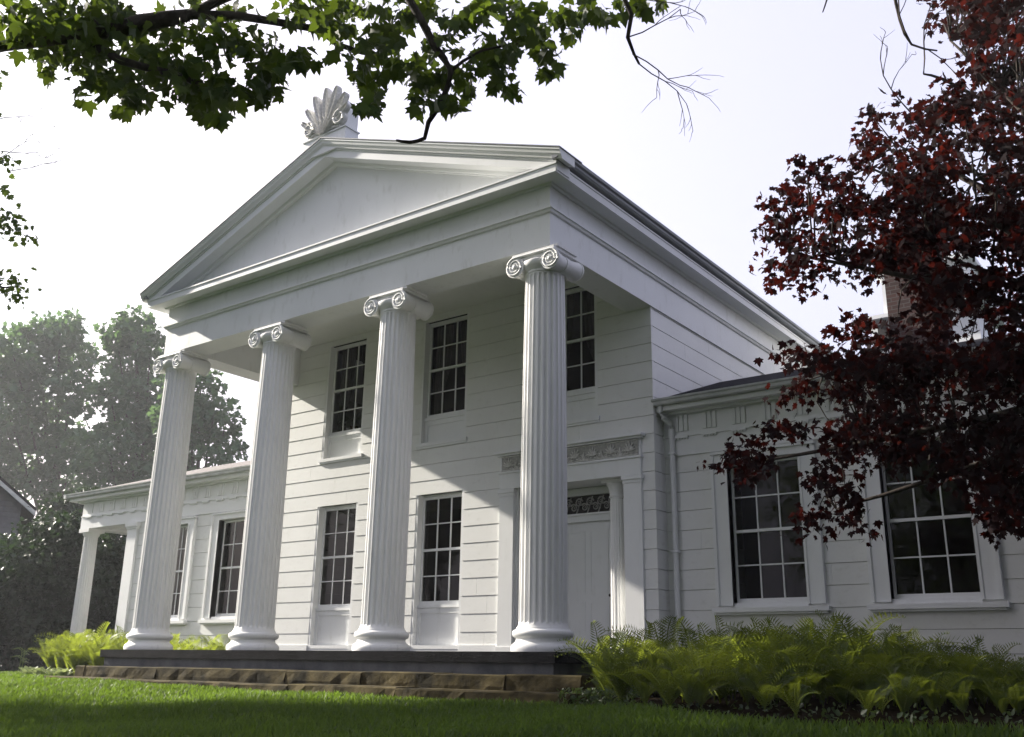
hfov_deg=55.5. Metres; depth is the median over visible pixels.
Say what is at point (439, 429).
window
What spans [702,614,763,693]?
fern
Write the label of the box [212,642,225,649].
fern
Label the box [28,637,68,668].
fern
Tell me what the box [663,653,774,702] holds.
fern
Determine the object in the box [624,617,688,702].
fern
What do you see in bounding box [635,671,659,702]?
fern
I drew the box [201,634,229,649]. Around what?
fern
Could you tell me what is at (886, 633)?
fern
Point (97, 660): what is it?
fern
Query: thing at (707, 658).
fern
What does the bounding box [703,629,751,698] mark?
fern
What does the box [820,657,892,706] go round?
fern
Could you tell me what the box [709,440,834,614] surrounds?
window
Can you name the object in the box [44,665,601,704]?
stone steps
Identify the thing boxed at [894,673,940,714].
fern
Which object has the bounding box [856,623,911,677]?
fern
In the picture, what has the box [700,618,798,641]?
fern
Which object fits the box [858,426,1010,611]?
window
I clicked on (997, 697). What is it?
fern
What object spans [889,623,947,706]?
fern
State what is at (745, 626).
fern
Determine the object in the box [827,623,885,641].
fern
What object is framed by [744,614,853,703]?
fern
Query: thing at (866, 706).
fern
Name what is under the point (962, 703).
fern
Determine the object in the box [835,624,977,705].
fern
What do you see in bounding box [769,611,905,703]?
fern
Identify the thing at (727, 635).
fern
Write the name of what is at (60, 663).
fern
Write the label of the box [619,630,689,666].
fern
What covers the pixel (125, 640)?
fern
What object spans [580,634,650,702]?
fern
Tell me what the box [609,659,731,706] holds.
fern
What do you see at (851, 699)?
fern
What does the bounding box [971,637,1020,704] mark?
fern
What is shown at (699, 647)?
fern
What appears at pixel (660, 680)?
fern
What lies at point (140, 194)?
sky
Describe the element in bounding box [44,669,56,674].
hosta
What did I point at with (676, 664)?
fern
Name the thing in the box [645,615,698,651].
fern
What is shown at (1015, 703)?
fern
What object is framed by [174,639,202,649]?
fern
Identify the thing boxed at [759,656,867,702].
fern
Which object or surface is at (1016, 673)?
fern
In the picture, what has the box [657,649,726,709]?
fern
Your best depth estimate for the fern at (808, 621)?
11.29 m
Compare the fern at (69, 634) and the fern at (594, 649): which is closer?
the fern at (594, 649)
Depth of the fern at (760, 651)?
11.06 m
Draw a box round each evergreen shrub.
[0,530,76,671]
[8,506,120,667]
[17,483,100,666]
[65,532,126,639]
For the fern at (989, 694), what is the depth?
10.09 m
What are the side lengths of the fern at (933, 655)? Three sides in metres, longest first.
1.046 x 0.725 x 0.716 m
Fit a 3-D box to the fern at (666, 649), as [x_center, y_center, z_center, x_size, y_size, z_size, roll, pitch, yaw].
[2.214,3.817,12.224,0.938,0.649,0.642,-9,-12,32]
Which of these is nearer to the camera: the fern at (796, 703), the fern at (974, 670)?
the fern at (796, 703)
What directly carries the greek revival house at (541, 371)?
on the lawn at (970, 699)
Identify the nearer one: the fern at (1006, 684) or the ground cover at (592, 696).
the fern at (1006, 684)
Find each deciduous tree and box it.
[0,305,106,520]
[60,304,194,548]
[145,368,249,470]
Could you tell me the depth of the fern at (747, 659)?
11.58 m
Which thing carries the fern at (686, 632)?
on the planting bed
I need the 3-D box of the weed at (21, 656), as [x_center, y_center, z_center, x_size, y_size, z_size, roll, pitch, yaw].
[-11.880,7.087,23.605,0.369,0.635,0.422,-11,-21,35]
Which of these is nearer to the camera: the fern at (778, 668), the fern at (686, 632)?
the fern at (778, 668)
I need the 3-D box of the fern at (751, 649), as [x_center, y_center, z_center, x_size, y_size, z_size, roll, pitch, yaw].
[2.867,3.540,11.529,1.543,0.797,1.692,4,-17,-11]
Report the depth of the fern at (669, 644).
13.68 m
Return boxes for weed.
[11,647,26,669]
[14,647,28,666]
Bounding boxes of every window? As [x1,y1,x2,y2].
[170,516,197,624]
[198,510,245,624]
[308,502,359,644]
[318,337,367,464]
[410,490,464,644]
[415,312,468,449]
[565,287,599,426]
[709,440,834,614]
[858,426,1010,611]
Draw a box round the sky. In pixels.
[0,0,1023,541]
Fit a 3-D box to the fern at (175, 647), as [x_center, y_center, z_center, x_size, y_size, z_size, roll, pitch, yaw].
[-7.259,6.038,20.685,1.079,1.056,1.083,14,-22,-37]
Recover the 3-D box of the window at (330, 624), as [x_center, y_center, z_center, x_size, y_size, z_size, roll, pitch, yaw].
[-3.757,4.428,20.995,1.260,2.960,0.270,-11,-21,35]
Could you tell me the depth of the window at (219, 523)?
23.89 m
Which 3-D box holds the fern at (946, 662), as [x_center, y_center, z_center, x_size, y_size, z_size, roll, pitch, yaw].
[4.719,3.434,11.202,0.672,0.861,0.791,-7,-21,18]
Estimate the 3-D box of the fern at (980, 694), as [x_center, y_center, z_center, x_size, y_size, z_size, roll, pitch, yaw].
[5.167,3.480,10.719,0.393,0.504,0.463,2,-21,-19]
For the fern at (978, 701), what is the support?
on the planting bed
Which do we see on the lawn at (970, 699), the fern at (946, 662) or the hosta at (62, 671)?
the hosta at (62, 671)
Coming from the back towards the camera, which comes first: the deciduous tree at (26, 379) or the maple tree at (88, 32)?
the deciduous tree at (26, 379)
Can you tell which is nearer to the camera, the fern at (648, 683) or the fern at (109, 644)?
the fern at (648, 683)
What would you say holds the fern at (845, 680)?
on the planting bed
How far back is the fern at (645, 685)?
10.47 m
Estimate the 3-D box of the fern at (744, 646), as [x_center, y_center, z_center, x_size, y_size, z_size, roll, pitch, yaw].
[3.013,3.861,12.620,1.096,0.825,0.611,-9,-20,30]
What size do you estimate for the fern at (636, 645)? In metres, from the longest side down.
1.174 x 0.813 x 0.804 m
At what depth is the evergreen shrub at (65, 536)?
30.34 m
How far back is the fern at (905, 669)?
10.00 m
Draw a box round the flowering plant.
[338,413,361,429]
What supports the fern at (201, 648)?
on the planting bed
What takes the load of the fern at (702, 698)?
on the planting bed
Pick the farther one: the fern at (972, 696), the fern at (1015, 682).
the fern at (972, 696)
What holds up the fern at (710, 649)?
on the planting bed
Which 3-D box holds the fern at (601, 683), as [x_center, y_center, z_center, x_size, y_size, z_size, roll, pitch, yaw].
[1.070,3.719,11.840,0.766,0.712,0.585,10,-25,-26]
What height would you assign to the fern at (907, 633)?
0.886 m
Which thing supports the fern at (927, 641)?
on the planting bed
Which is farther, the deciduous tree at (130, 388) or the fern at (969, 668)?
the deciduous tree at (130, 388)
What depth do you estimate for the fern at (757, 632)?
12.69 m
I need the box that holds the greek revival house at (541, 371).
[63,85,1023,698]
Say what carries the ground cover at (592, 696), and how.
on the planting bed
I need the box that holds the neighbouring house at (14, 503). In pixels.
[0,476,35,597]
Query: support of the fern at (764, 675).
on the planting bed
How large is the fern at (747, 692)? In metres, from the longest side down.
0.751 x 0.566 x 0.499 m
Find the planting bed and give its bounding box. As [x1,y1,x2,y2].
[578,693,1023,730]
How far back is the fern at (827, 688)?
10.09 m
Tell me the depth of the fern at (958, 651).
11.24 m
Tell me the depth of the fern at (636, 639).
14.38 m
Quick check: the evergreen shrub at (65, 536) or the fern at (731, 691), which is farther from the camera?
the evergreen shrub at (65, 536)
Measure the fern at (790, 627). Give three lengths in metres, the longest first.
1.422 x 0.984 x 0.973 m
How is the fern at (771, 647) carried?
on the planting bed
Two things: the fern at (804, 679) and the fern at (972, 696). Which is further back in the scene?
the fern at (972, 696)
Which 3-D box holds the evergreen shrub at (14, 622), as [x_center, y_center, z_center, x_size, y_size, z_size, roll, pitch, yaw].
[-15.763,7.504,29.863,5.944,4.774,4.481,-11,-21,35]
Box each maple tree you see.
[0,0,722,143]
[0,7,77,310]
[696,0,1023,550]
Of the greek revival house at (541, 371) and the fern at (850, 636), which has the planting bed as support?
the fern at (850, 636)
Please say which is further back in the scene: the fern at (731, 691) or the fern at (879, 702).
the fern at (731, 691)
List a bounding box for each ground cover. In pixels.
[556,686,639,704]
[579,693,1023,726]
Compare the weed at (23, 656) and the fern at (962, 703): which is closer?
the fern at (962, 703)
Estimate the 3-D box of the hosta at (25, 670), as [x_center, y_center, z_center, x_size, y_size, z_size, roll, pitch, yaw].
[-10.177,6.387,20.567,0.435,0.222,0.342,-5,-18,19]
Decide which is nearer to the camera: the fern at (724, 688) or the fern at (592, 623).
the fern at (724, 688)
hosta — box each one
[23,665,31,673]
[38,669,52,674]
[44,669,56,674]
[53,667,74,675]
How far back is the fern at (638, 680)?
12.13 m
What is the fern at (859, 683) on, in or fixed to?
on the planting bed
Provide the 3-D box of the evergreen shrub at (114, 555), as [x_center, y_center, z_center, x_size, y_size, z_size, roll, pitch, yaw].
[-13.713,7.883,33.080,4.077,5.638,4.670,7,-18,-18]
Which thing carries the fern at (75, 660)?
on the planting bed
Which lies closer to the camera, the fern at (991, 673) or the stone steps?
the fern at (991, 673)
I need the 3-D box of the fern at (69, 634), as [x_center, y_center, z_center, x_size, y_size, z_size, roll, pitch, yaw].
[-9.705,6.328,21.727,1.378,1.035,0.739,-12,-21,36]
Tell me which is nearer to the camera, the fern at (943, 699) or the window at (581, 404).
the fern at (943, 699)
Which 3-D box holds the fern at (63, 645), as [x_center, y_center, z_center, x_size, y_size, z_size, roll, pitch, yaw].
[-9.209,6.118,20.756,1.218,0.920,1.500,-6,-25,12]
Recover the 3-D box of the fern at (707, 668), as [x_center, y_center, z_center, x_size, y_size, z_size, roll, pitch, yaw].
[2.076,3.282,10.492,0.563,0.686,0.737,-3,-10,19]
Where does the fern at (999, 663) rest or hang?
on the planting bed
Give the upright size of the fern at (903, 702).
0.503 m
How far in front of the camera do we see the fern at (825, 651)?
11.49 m
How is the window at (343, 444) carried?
in the greek revival house at (541, 371)
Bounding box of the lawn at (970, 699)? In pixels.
[0,667,1013,736]
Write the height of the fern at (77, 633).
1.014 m
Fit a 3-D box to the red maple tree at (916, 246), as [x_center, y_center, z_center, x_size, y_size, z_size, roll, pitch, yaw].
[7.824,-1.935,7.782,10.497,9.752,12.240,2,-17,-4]
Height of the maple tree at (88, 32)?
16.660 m
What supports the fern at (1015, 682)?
on the planting bed
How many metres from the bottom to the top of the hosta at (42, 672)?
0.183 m
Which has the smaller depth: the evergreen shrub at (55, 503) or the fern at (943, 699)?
the fern at (943, 699)
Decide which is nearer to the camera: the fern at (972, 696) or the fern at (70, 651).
the fern at (972, 696)
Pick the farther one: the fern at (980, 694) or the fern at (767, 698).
the fern at (980, 694)
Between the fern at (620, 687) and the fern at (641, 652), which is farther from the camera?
the fern at (641, 652)
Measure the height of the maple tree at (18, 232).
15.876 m
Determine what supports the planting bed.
on the lawn at (970, 699)
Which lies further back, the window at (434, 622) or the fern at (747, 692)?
the window at (434, 622)
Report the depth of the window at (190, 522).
24.55 m
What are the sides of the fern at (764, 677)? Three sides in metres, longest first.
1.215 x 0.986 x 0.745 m
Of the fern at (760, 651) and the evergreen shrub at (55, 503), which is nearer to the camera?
the fern at (760, 651)
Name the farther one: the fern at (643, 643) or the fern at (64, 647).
the fern at (64, 647)
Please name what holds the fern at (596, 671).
on the planting bed
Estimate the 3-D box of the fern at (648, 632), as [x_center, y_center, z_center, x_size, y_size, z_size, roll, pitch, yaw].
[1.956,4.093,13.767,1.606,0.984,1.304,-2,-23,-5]
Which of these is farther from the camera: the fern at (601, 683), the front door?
the front door
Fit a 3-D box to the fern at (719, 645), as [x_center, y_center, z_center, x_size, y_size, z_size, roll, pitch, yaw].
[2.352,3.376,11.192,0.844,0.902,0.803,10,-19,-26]
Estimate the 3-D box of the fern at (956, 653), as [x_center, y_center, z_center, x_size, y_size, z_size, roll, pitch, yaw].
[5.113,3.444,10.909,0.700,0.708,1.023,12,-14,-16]
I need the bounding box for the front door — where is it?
[567,520,610,652]
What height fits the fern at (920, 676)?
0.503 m
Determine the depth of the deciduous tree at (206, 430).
54.28 m
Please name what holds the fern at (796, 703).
on the planting bed
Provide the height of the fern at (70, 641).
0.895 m
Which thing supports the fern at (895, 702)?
on the planting bed
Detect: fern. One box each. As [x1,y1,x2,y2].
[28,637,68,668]
[35,633,99,675]
[41,630,97,650]
[41,632,91,655]
[49,634,88,668]
[50,634,70,668]
[51,634,98,651]
[53,629,88,672]
[60,621,127,664]
[64,633,123,665]
[65,629,94,675]
[89,630,128,652]
[101,625,127,648]
[103,641,122,648]
[170,632,200,649]
[173,633,227,649]
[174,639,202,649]
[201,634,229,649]
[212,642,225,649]
[554,636,650,683]
[555,631,626,686]
[565,621,628,695]
[578,643,613,698]
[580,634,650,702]
[583,661,669,705]
[594,624,697,654]
[603,624,678,693]
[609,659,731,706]
[617,639,693,675]
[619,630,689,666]
[621,634,663,691]
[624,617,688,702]
[625,664,699,703]
[631,665,647,699]
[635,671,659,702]
[640,650,695,701]
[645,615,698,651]
[649,635,743,702]
[652,646,698,660]
[653,631,691,693]
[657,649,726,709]
[659,638,751,699]
[661,617,722,661]
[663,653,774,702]
[663,680,742,708]
[674,625,777,699]
[677,622,751,702]
[677,641,729,699]
[686,635,742,702]
[687,634,794,702]
[697,622,742,694]
[697,624,852,700]
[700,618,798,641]
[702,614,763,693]
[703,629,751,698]
[707,635,782,701]
[708,656,737,702]
[710,662,781,704]
[715,630,884,706]
[721,616,765,636]
[721,630,813,705]
[727,660,818,711]
[729,653,807,700]
[730,623,799,653]
[731,638,825,699]
[733,615,836,700]
[733,633,770,698]
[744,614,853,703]
[749,626,814,649]
[759,625,839,706]
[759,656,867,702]
[759,681,820,718]
[762,634,862,707]
[764,630,975,704]
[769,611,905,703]
[799,624,867,702]
[815,609,884,700]
[815,642,866,708]
[818,611,936,702]
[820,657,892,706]
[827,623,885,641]
[827,627,937,662]
[828,631,894,650]
[830,680,905,714]
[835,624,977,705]
[842,679,921,714]
[843,660,974,712]
[848,685,858,704]
[854,662,902,709]
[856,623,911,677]
[857,658,1008,711]
[876,661,926,716]
[878,650,954,708]
[884,670,903,706]
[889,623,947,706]
[890,629,953,705]
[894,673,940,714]
[906,651,1003,710]
[910,641,965,700]
[916,634,983,705]
[927,637,1015,703]
[927,673,972,716]
[929,642,1012,691]
[937,646,1023,703]
[942,654,1001,699]
[969,675,997,709]
[970,677,1019,717]
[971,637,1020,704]
[971,661,996,707]
[971,669,1023,709]
[972,668,1017,706]
[974,674,1018,696]
[975,648,1023,679]
[989,657,1023,686]
[991,643,1023,669]
[992,684,1023,715]
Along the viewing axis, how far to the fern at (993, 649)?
12.46 m
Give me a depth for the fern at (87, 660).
20.21 m
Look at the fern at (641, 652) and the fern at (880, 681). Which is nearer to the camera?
the fern at (880, 681)
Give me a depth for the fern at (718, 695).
10.83 m
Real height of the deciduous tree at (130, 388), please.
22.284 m
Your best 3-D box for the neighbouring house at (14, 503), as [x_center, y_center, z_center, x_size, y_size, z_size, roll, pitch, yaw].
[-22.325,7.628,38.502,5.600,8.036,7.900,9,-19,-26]
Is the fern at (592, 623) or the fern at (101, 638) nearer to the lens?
the fern at (592, 623)

